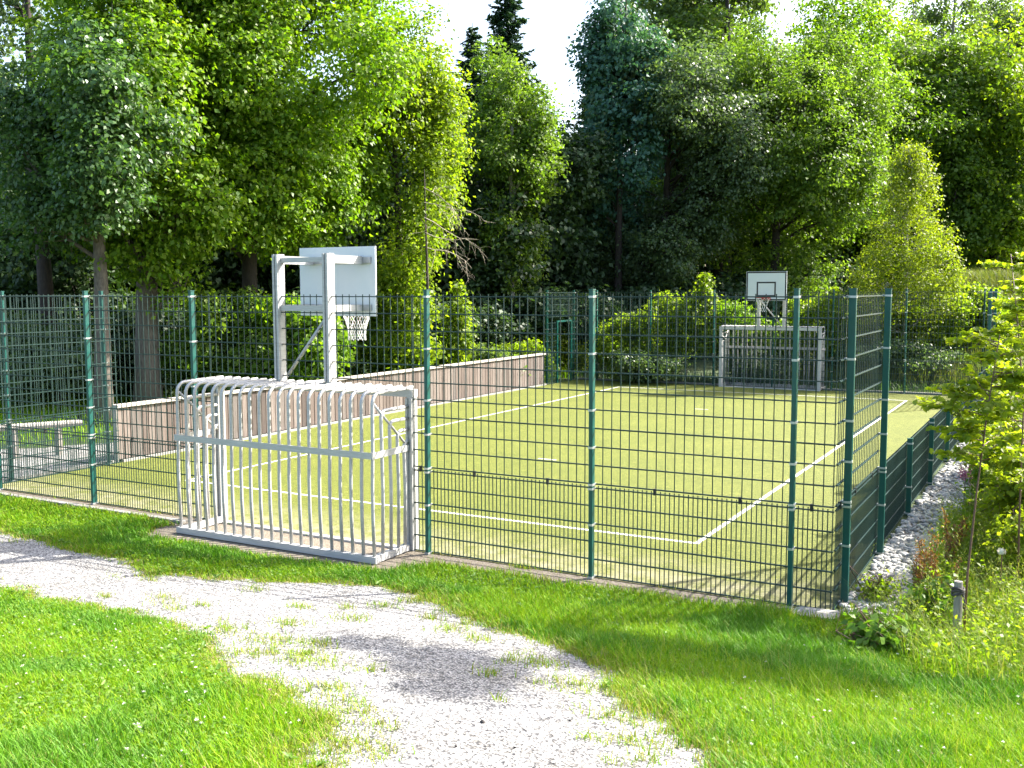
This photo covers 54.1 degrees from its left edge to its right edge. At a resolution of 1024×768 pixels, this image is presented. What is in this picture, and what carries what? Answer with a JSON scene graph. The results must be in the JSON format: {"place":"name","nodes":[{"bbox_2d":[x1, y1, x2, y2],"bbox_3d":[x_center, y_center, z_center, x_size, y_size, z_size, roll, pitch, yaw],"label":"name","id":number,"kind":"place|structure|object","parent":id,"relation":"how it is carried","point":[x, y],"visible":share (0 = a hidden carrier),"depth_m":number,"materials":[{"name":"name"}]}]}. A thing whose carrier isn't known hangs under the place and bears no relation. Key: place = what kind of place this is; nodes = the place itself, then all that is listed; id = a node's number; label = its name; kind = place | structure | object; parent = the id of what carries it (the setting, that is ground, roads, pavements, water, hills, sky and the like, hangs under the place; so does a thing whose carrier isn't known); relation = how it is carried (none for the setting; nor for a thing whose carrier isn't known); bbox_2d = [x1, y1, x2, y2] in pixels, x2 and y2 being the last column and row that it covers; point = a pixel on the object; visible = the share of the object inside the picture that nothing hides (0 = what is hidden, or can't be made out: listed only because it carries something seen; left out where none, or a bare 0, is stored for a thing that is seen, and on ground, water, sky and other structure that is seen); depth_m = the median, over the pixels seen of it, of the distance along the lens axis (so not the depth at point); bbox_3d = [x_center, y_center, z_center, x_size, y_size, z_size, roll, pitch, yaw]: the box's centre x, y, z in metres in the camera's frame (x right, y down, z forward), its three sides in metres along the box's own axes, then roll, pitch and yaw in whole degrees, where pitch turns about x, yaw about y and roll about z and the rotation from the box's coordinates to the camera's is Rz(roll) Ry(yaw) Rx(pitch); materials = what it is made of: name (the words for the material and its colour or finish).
{"place":"outdoors","nodes":[
{"label":"outdoors","id":0,"kind":"place"},
{"bbox_2d":[1,443,113,478],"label":"gravel path","id":1,"kind":"structure","parent":0,"point":[50,465],"depth_m":18.66,"materials":[{"name":"grey gravel"}]},
{"bbox_2d":[0,532,727,767],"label":"path","id":2,"kind":"structure","parent":0,"point":[434,688],"depth_m":7.06,"materials":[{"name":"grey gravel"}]},
{"bbox_2d":[1,537,680,767],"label":"path tufts","id":3,"kind":"object","parent":2,"relation":"on","point":[344,741],"visible":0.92,"depth_m":6.61,"materials":[{"name":"green plant"}]},
{"bbox_2d":[0,284,1023,767],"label":"ground","id":4,"kind":"structure","parent":0,"point":[700,362],"depth_m":14.19,"materials":[{"name":"green plant"}]},
{"bbox_2d":[0,0,72,409],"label":"broadleaf tree","id":5,"kind":"object","parent":4,"relation":"on","point":[44,277],"visible":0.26,"depth_m":26.32,"materials":[{"name":"green plant"}]},
{"bbox_2d":[0,420,81,458],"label":"rail bench","id":6,"kind":"object","parent":4,"relation":"on","point":[25,425],"visible":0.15,"depth_m":18.88,"materials":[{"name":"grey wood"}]},
{"bbox_2d":[0,291,119,483],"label":"fence","id":7,"kind":"object","parent":4,"relation":"on","point":[5,355],"visible":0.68,"depth_m":16.96,"materials":[{"name":"metal"}]},
{"bbox_2d":[0,310,133,411],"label":"shrub","id":8,"kind":"object","parent":4,"relation":"on","point":[42,360],"visible":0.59,"depth_m":24.50,"materials":[{"name":"green plant"}]},
{"bbox_2d":[0,124,163,322],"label":"forest tree","id":9,"kind":"object","parent":4,"relation":"on","point":[75,278],"visible":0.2,"depth_m":30.24,"materials":[{"name":"green plant"}]},
{"bbox_2d":[0,492,186,522],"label":"kerb","id":10,"kind":"structure","parent":4,"relation":"on","point":[108,509],"depth_m":14.30,"materials":[{"name":"concrete"}]},
{"bbox_2d":[0,0,216,426],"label":"broadleaf tree","id":11,"kind":"object","parent":4,"relation":"on","point":[100,169],"visible":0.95,"depth_m":21.34,"materials":[{"name":"green plant"}]},
{"bbox_2d":[0,0,295,401],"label":"maple tree","id":12,"kind":"object","parent":4,"relation":"on","point":[147,250],"visible":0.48,"depth_m":23.30,"materials":[{"name":"green plant"}]},
{"bbox_2d":[91,300,214,401],"bbox_3d":[-10.146,-0.950,29.044,4.650,3.094,5.203,-3,6,-29],"label":"understorey bush","id":13,"kind":"object","parent":4,"relation":"on","point":[131,345],"visible":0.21,"depth_m":27.99,"materials":[{"name":"green plant"}]},
{"bbox_2d":[110,212,292,304],"bbox_3d":[-11.544,-5.699,35.922,8.875,11.263,7.730,4,6,35],"label":"forest tree","id":14,"kind":"object","parent":4,"relation":"on","point":[220,279],"visible":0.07,"depth_m":34.95,"materials":[{"name":"green plant"}]},
{"bbox_2d":[157,283,296,395],"bbox_3d":[-7.354,-0.863,25.883,4.149,3.459,3.291,0,5,-3],"label":"shrub","id":15,"kind":"object","parent":4,"relation":"on","point":[205,348],"visible":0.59,"depth_m":25.17,"materials":[{"name":"green plant"}]},
{"bbox_2d":[106,0,440,345],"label":"maple tree","id":16,"kind":"object","parent":4,"relation":"on","point":[314,164],"visible":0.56,"depth_m":25.01,"materials":[{"name":"green plant"}]},
{"bbox_2d":[0,364,586,452],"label":"verge grass","id":17,"kind":"structure","parent":4,"relation":"on","point":[40,409],"depth_m":24.14,"materials":[{"name":"green plant"}]},
{"bbox_2d":[229,291,366,380],"bbox_3d":[-5.611,-0.783,25.608,3.738,3.342,2.776,3,6,29],"label":"shrub","id":18,"kind":"object","parent":4,"relation":"on","point":[308,336],"visible":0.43,"depth_m":24.95,"materials":[{"name":"green plant"}]},
{"bbox_2d":[207,106,407,300],"bbox_3d":[-7.066,-5.506,36.680,8.432,10.700,7.344,2,6,20],"label":"forest tree","id":19,"kind":"object","parent":4,"relation":"on","point":[292,280],"visible":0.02,"depth_m":35.34,"materials":[{"name":"green plant"}]},
{"bbox_2d":[112,353,545,461],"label":"board wall","id":20,"kind":"structure","parent":4,"relation":"on","point":[382,402],"depth_m":23.05,"materials":[{"name":"brown weathered timber"},{"name":"pale timber"}]},
{"bbox_2d":[122,384,546,461],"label":"kerb","id":21,"kind":"structure","parent":4,"relation":"on","point":[275,433],"depth_m":23.58,"materials":[{"name":"concrete"}]},
{"bbox_2d":[337,255,455,374],"bbox_3d":[-3.657,-1.588,29.168,4.602,4.277,3.842,3,6,29],"label":"shrub","id":22,"kind":"object","parent":4,"relation":"on","point":[385,286],"visible":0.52,"depth_m":28.19,"materials":[{"name":"green plant"}]},
{"bbox_2d":[0,490,811,620],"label":"bare earth","id":23,"kind":"structure","parent":4,"relation":"on","point":[410,556],"depth_m":11.79,"materials":[{"name":"brown soil"}]},
{"bbox_2d":[174,246,418,563],"bbox_3d":[-2.428,0.083,12.827,3.190,3.665,2.067,3,6,29],"label":"goal","id":24,"kind":"object","parent":23,"relation":"on","point":[326,273],"visible":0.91,"depth_m":12.26,"materials":[{"name":"metal"}]},
{"bbox_2d":[333,0,483,329],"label":"broadleaf tree","id":25,"kind":"object","parent":4,"relation":"on","point":[437,123],"visible":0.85,"depth_m":28.42,"materials":[{"name":"green plant"}]},
{"bbox_2d":[346,146,479,303],"bbox_3d":[-4.292,-5.082,37.967,7.544,9.574,6.571,0,5,6],"label":"forest tree","id":26,"kind":"object","parent":4,"relation":"on","point":[383,216],"visible":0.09,"depth_m":36.16,"materials":[{"name":"green plant"}]},
{"bbox_2d":[345,297,481,373],"bbox_3d":[-3.562,-1.365,33.325,5.203,3.094,4.650,0,5,-1],"label":"understorey bush","id":27,"kind":"object","parent":4,"relation":"on","point":[439,325],"visible":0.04,"depth_m":32.64,"materials":[{"name":"green plant"}]},
{"bbox_2d":[0,288,839,609],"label":"fence","id":28,"kind":"object","parent":4,"relation":"on","point":[34,472],"visible":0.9,"depth_m":11.21,"materials":[{"name":"metal"}]},
{"bbox_2d":[408,169,492,289],"bbox_3d":[-1.641,-2.600,27.451,2.072,6.502,2.212,3,6,29],"label":"dead tree","id":29,"kind":"object","parent":4,"relation":"on","point":[427,267],"visible":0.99,"depth_m":27.41,"materials":[{"name":"brown wood"}]},
{"bbox_2d":[439,279,481,362],"bbox_3d":[-1.569,-1.346,30.140,1.408,3.605,1.392,-1,5,-10],"label":"sapling","id":30,"kind":"object","parent":4,"relation":"on","point":[461,318],"visible":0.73,"depth_m":29.89,"materials":[{"name":"green plant"}]},
{"bbox_2d":[3,379,950,609],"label":"court turf","id":31,"kind":"structure","parent":4,"relation":"on","point":[908,419],"depth_m":16.72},
{"bbox_2d":[185,387,907,543],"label":"court lines","id":32,"kind":"object","parent":31,"relation":"on","point":[764,497],"visible":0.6,"depth_m":15.38,"materials":[{"name":"white paint"}]},
{"bbox_2d":[718,271,825,390],"bbox_3d":[7.944,-1.650,31.193,3.190,3.665,2.067,3,6,29],"label":"goal","id":33,"kind":"object","parent":31,"relation":"on","point":[764,283],"visible":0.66,"depth_m":31.23,"materials":[{"name":"metal"}]},
{"bbox_2d":[452,22,505,200],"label":"spruce tree","id":34,"kind":"object","parent":4,"relation":"on","point":[472,38],"visible":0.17,"depth_m":43.82,"materials":[{"name":"green plant"}]},
{"bbox_2d":[392,110,578,331],"bbox_3d":[-1.755,-5.435,38.736,7.988,10.137,6.957,-1,5,-9],"label":"forest tree","id":35,"kind":"object","parent":4,"relation":"on","point":[481,284],"visible":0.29,"depth_m":37.14,"materials":[{"name":"green plant"}]},
{"bbox_2d":[436,297,550,349],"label":"understorey bush","id":36,"kind":"object","parent":4,"relation":"on","point":[499,328],"visible":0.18,"depth_m":35.56,"materials":[{"name":"green plant"}]},
{"bbox_2d":[464,338,530,374],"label":"shrub","id":37,"kind":"object","parent":4,"relation":"on","point":[484,355],"visible":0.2,"depth_m":31.95,"materials":[{"name":"green plant"}]},
{"bbox_2d":[0,496,1022,767],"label":"clover","id":38,"kind":"object","parent":4,"relation":"on","point":[154,648],"depth_m":6.74,"materials":[{"name":"green plant"}]},
{"bbox_2d":[0,499,1022,767],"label":"lawn weeds","id":39,"kind":"object","parent":4,"relation":"on","point":[218,665],"visible":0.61,"depth_m":6.92,"materials":[{"name":"green plant"}]},
{"bbox_2d":[0,491,1023,767],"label":"lawn grass","id":40,"kind":"structure","parent":4,"relation":"on","point":[542,611],"depth_m":6.83,"materials":[{"name":"green plant"}]},
{"bbox_2d":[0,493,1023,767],"bbox_3d":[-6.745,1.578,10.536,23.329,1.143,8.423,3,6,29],"label":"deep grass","id":41,"kind":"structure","parent":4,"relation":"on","point":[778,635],"depth_m":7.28,"materials":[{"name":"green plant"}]},
{"bbox_2d":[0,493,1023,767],"bbox_3d":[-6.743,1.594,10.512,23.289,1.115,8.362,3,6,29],"label":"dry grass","id":42,"kind":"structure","parent":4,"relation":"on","point":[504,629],"depth_m":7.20,"materials":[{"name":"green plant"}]},
{"bbox_2d":[481,0,552,332],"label":"spruce tree","id":43,"kind":"object","parent":4,"relation":"on","point":[501,17],"visible":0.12,"depth_m":45.56,"materials":[{"name":"green plant"}]},
{"bbox_2d":[460,35,574,326],"bbox_3d":[0.061,-6.658,37.984,4.167,12.728,4.898,-3,6,-27],"label":"slender tree","id":44,"kind":"object","parent":4,"relation":"on","point":[528,149],"visible":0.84,"depth_m":37.01,"materials":[{"name":"green plant"}]},
{"bbox_2d":[471,281,581,363],"bbox_3d":[-0.321,-2.090,38.330,6.149,3.656,5.496,0,5,-2],"label":"understorey bush","id":45,"kind":"object","parent":4,"relation":"on","point":[517,309],"visible":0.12,"depth_m":37.15,"materials":[{"name":"green plant"}]},
{"bbox_2d":[492,336,565,380],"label":"shrub","id":46,"kind":"object","parent":4,"relation":"on","point":[515,346],"visible":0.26,"depth_m":34.43,"materials":[{"name":"green plant"}]},
{"bbox_2d":[473,104,635,295],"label":"forest tree","id":47,"kind":"object","parent":4,"relation":"on","point":[573,256],"visible":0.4,"depth_m":40.23,"materials":[{"name":"green plant"}]},
{"bbox_2d":[545,290,576,384],"bbox_3d":[1.684,-1.585,33.983,0.130,3.172,2.316,3,6,29],"label":"fence","id":48,"kind":"object","parent":4,"relation":"on","point":[572,347],"visible":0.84,"depth_m":33.63,"materials":[{"name":"metal"}]},
{"bbox_2d":[538,326,595,370],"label":"shrub","id":49,"kind":"object","parent":4,"relation":"on","point":[564,347],"visible":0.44,"depth_m":36.81,"materials":[{"name":"green plant"}]},
{"bbox_2d":[508,281,659,371],"bbox_3d":[2.618,-2.122,38.595,5.496,3.656,6.149,3,6,27],"label":"understorey bush","id":50,"kind":"object","parent":4,"relation":"on","point":[606,303],"visible":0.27,"depth_m":36.99,"materials":[{"name":"green plant"}]},
{"bbox_2d":[183,608,1023,767],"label":"seeding grass","id":51,"kind":"structure","parent":4,"relation":"on","point":[796,699],"depth_m":6.49,"materials":[{"name":"green plant"}]},
{"bbox_2d":[565,0,693,297],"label":"blue conifer","id":52,"kind":"object","parent":4,"relation":"on","point":[602,46],"visible":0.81,"depth_m":41.18,"materials":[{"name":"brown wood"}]},
{"bbox_2d":[578,276,688,353],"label":"understorey bush","id":53,"kind":"object","parent":4,"relation":"on","point":[643,288],"visible":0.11,"depth_m":41.26,"materials":[{"name":"green plant"}]},
{"bbox_2d":[586,305,681,379],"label":"shrub","id":54,"kind":"object","parent":4,"relation":"on","point":[625,331],"visible":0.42,"depth_m":34.33,"materials":[{"name":"green plant"}]},
{"bbox_2d":[599,346,692,383],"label":"shrub","id":55,"kind":"object","parent":4,"relation":"on","point":[671,362],"visible":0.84,"depth_m":33.01,"materials":[{"name":"green plant"}]},
{"bbox_2d":[566,17,793,332],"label":"alder tree","id":56,"kind":"object","parent":4,"relation":"on","point":[708,129],"visible":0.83,"depth_m":40.98,"materials":[{"name":"green plant"}]},
{"bbox_2d":[643,286,732,371],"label":"shrub","id":57,"kind":"object","parent":4,"relation":"on","point":[671,341],"visible":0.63,"depth_m":34.17,"materials":[{"name":"green plant"}]},
{"bbox_2d":[691,272,720,324],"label":"sapling","id":58,"kind":"object","parent":4,"relation":"on","point":[705,277],"visible":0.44,"depth_m":34.05,"materials":[{"name":"green plant"}]},
{"bbox_2d":[627,0,785,277],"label":"broadleaf tree","id":59,"kind":"object","parent":4,"relation":"on","point":[681,8],"visible":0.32,"depth_m":50.47,"materials":[{"name":"green plant"}]},
{"bbox_2d":[640,265,775,357],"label":"understorey bush","id":60,"kind":"object","parent":4,"relation":"on","point":[732,290],"visible":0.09,"depth_m":42.30,"materials":[{"name":"green plant"}]},
{"bbox_2d":[639,0,798,277],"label":"alder tree","id":61,"kind":"object","parent":4,"relation":"on","point":[718,265],"visible":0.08,"depth_m":47.59,"materials":[{"name":"green plant"}]},
{"bbox_2d":[685,223,821,281],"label":"forest tree","id":62,"kind":"object","parent":4,"relation":"on","point":[756,243],"depth_m":56.40,"materials":[{"name":"green plant"}]},
{"bbox_2d":[711,297,805,380],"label":"shrub","id":63,"kind":"object","parent":4,"relation":"on","point":[730,310],"visible":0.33,"depth_m":33.58,"materials":[{"name":"green plant"}]},
{"bbox_2d":[707,341,817,382],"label":"shrub","id":64,"kind":"object","parent":4,"relation":"on","point":[758,372],"visible":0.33,"depth_m":33.00,"materials":[{"name":"green plant"}]},
{"bbox_2d":[558,367,969,392],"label":"verge grass","id":65,"kind":"structure","parent":4,"relation":"on","point":[892,388],"depth_m":32.19,"materials":[{"name":"green plant"}]},
{"bbox_2d":[717,260,832,341],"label":"understorey bush","id":66,"kind":"object","parent":4,"relation":"on","point":[744,286],"visible":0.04,"depth_m":45.09,"materials":[{"name":"green plant"}]},
{"bbox_2d":[577,289,988,395],"bbox_3d":[8.016,-1.401,31.822,13.136,3.172,0.124,3,6,29],"label":"fence","id":67,"kind":"object","parent":4,"relation":"on","point":[778,349],"visible":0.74,"depth_m":31.64,"materials":[{"name":"metal"}]},
{"bbox_2d":[670,1,928,308],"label":"alder tree","id":68,"kind":"object","parent":4,"relation":"on","point":[825,175],"visible":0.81,"depth_m":41.87,"materials":[{"name":"green plant"}]},
{"bbox_2d":[779,283,872,375],"bbox_3d":[10.279,-1.738,34.023,3.674,3.323,2.266,3,6,29],"label":"shrub","id":69,"kind":"object","parent":4,"relation":"on","point":[815,308],"visible":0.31,"depth_m":33.49,"materials":[{"name":"green plant"}]},
{"bbox_2d":[784,253,894,323],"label":"understorey bush","id":70,"kind":"object","parent":4,"relation":"on","point":[839,282],"visible":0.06,"depth_m":48.03,"materials":[{"name":"green plant"}]},
{"bbox_2d":[755,0,965,269],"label":"broadleaf tree","id":71,"kind":"object","parent":4,"relation":"on","point":[848,16],"visible":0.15,"depth_m":50.51,"materials":[{"name":"green plant"}]},
{"bbox_2d":[832,288,891,609],"bbox_3d":[3.727,0.580,10.610,0.109,3.172,2.441,3,6,29],"label":"fence","id":72,"kind":"object","parent":4,"relation":"on","point":[847,508],"visible":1,"depth_m":10.61,"materials":[{"name":"metal"}]},
{"bbox_2d":[829,600,925,663],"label":"shrub","id":73,"kind":"object","parent":4,"relation":"on","point":[861,631],"visible":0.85,"depth_m":8.45,"materials":[{"name":"green plant"}]},
{"bbox_2d":[849,565,905,603],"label":"shrub","id":74,"kind":"object","parent":4,"relation":"on","point":[881,580],"visible":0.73,"depth_m":9.93,"materials":[{"name":"green plant"}]},
{"bbox_2d":[838,0,956,262],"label":"broadleaf tree","id":75,"kind":"object","parent":4,"relation":"on","point":[906,26],"visible":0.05,"depth_m":55.59,"materials":[{"name":"green plant"}]},
{"bbox_2d":[776,266,1023,385],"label":"meadow grass","id":76,"kind":"structure","parent":4,"relation":"on","point":[994,276],"depth_m":33.05,"materials":[{"name":"green plant"}]},
{"bbox_2d":[828,335,971,373],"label":"shrub","id":77,"kind":"object","parent":4,"relation":"on","point":[953,356],"visible":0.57,"depth_m":31.85,"materials":[{"name":"green plant"}]},
{"bbox_2d":[837,442,973,616],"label":"pebbles","id":78,"kind":"object","parent":4,"relation":"on","point":[890,556],"visible":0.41,"depth_m":12.87,"materials":[{"name":"grey gravel"}]},
{"bbox_2d":[841,133,974,357],"bbox_3d":[12.937,-4.289,32.815,4.134,7.723,4.041,-1,5,-6],"label":"birch tree","id":79,"kind":"object","parent":4,"relation":"on","point":[912,181],"visible":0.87,"depth_m":32.30,"materials":[{"name":"green plant"}]},
{"bbox_2d":[889,573,969,626],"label":"shrub","id":80,"kind":"object","parent":4,"relation":"on","point":[926,598],"visible":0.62,"depth_m":8.99,"materials":[{"name":"green plant"}]},
{"bbox_2d":[876,367,988,550],"bbox_3d":[8.455,0.794,19.203,0.108,1.133,17.114,3,6,29],"label":"fence","id":81,"kind":"object","parent":4,"relation":"on","point":[913,464],"visible":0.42,"depth_m":14.41,"materials":[{"name":"metal"}]},
{"bbox_2d":[846,3,1021,278],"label":"broadleaf tree","id":82,"kind":"object","parent":4,"relation":"on","point":[926,52],"visible":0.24,"depth_m":53.03,"materials":[{"name":"green plant"}]},
{"bbox_2d":[846,494,1023,687],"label":"border weeds","id":83,"kind":"object","parent":4,"relation":"on","point":[953,667],"visible":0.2,"depth_m":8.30,"materials":[{"name":"green plant"}]},
{"bbox_2d":[851,488,1023,686],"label":"tall grass","id":84,"kind":"structure","parent":4,"relation":"on","point":[993,585],"depth_m":8.74,"materials":[{"name":"green plant"}]},
{"bbox_2d":[891,291,986,351],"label":"shrub","id":85,"kind":"object","parent":4,"relation":"on","point":[967,309],"visible":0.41,"depth_m":32.82,"materials":[{"name":"green plant"}]},
{"bbox_2d":[871,481,1023,632],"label":"grass seed heads","id":86,"kind":"object","parent":4,"relation":"on","point":[1012,540],"depth_m":9.17,"materials":[{"name":"plant"}]},
{"bbox_2d":[875,29,1023,275],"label":"broadleaf tree","id":87,"kind":"object","parent":4,"relation":"on","point":[1006,162],"visible":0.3,"depth_m":52.98,"materials":[{"name":"green plant"}]},
{"bbox_2d":[894,0,1019,145],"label":"poplar tree","id":88,"kind":"object","parent":4,"relation":"on","point":[931,15],"visible":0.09,"depth_m":60.06,"materials":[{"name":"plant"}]},
{"bbox_2d":[951,580,964,647],"bbox_3d":[3.723,2.071,8.397,0.118,0.861,0.109,3,6,29],"label":"bollard light","id":89,"kind":"object","parent":4,"relation":"on","point":[958,589],"visible":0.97,"depth_m":8.35,"materials":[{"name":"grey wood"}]},
{"bbox_2d":[910,0,1023,273],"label":"broadleaf tree","id":90,"kind":"object","parent":4,"relation":"on","point":[1013,243],"visible":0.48,"depth_m":53.09,"materials":[{"name":"green plant"}]},
{"bbox_2d":[912,330,1023,643],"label":"sapling","id":91,"kind":"object","parent":4,"relation":"on","point":[971,428],"visible":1,"depth_m":8.38,"materials":[{"name":"green plant"}]},
{"bbox_2d":[950,281,1014,343],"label":"shrub","id":92,"kind":"object","parent":4,"relation":"on","point":[978,290],"visible":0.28,"depth_m":33.26,"materials":[{"name":"green plant"}]},
{"bbox_2d":[942,0,1023,54],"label":"broadleaf tree","id":93,"kind":"object","parent":4,"relation":"on","point":[996,5],"visible":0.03,"depth_m":63.25,"materials":[{"name":"green plant"}]},
{"bbox_2d":[951,349,1023,563],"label":"sapling","id":94,"kind":"object","parent":4,"relation":"on","point":[990,493],"visible":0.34,"depth_m":10.92,"materials":[{"name":"green plant"}]},
{"bbox_2d":[959,252,1023,601],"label":"sapling","id":95,"kind":"object","parent":4,"relation":"on","point":[1016,314],"visible":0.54,"depth_m":9.94,"materials":[{"name":"green plant"}]},
{"bbox_2d":[961,319,1023,457],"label":"sapling","id":96,"kind":"object","parent":4,"relation":"on","point":[1004,323],"visible":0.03,"depth_m":13.58,"materials":[{"name":"green plant"}]},
{"bbox_2d":[971,503,1023,583],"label":"shrub","id":97,"kind":"object","parent":4,"relation":"on","point":[1008,531],"visible":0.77,"depth_m":10.12,"materials":[{"name":"green plant"}]},
{"bbox_2d":[974,429,1023,539],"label":"shrub","id":98,"kind":"object","parent":4,"relation":"on","point":[1011,494],"visible":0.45,"depth_m":10.85,"materials":[{"name":"green plant"}]},
{"bbox_2d":[974,0,1023,168],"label":"broadleaf tree","id":99,"kind":"object","parent":4,"relation":"on","point":[1004,17],"visible":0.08,"depth_m":60.41,"materials":[{"name":"green plant"}]},
{"bbox_2d":[0,0,1023,153],"label":"sky","id":100,"kind":"structure","parent":0,"point":[549,25],"materials":[{"name":"white"}]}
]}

